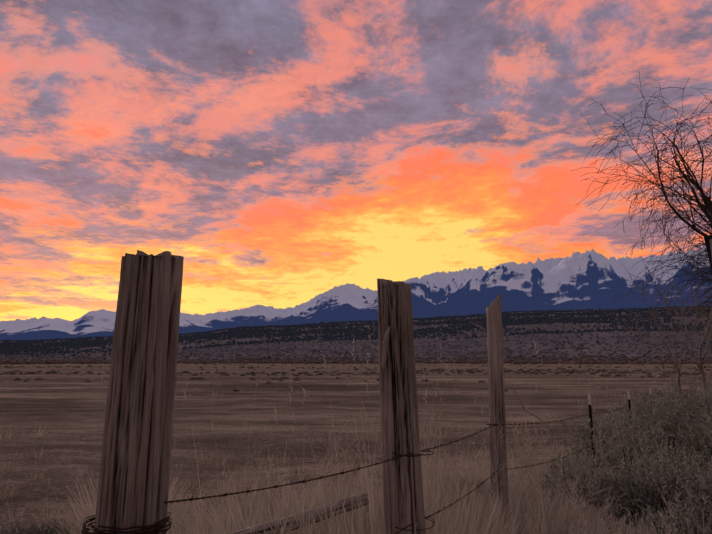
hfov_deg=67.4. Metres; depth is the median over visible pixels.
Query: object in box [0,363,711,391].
sage
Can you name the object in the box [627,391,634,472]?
steel t-post
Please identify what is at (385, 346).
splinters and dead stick
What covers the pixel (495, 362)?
split fence post
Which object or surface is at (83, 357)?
slope sage
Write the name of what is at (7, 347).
foothills
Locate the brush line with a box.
[0,355,711,363]
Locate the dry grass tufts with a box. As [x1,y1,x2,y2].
[0,320,711,533]
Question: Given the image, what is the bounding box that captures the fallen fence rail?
[227,493,368,533]
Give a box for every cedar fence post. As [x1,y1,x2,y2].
[94,250,183,533]
[377,278,425,533]
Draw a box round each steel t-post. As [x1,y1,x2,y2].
[587,393,594,466]
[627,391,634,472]
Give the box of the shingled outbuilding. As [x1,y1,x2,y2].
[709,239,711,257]
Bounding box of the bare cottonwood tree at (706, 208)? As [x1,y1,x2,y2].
[572,72,711,326]
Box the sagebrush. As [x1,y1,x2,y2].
[0,376,711,533]
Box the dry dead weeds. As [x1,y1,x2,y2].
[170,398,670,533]
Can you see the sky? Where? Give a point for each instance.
(291, 152)
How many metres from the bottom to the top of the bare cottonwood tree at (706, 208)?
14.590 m
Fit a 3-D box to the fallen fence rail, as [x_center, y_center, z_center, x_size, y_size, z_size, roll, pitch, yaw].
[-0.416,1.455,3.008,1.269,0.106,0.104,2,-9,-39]
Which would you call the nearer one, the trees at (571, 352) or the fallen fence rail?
the fallen fence rail
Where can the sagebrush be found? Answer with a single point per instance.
(650, 460)
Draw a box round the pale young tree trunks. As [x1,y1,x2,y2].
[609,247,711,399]
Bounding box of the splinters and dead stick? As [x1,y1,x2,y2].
[382,321,553,433]
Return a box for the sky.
[0,0,711,320]
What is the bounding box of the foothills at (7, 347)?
[0,306,711,358]
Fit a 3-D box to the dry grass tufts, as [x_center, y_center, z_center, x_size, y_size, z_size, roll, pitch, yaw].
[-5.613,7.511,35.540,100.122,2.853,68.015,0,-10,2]
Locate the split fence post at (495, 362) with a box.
[486,292,509,530]
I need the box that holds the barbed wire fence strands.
[81,402,653,533]
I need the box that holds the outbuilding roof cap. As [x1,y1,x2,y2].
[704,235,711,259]
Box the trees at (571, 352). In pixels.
[0,307,711,361]
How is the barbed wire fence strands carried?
attached to the split fence post at (495, 362)
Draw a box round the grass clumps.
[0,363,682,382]
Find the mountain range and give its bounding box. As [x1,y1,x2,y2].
[0,245,711,340]
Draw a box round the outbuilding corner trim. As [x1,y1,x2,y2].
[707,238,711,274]
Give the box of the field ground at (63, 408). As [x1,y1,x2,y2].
[0,363,711,533]
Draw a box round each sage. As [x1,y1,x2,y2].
[0,314,711,361]
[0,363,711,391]
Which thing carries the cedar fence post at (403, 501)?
on the field ground at (63, 408)
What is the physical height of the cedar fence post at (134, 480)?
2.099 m
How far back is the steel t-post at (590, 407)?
6.77 m

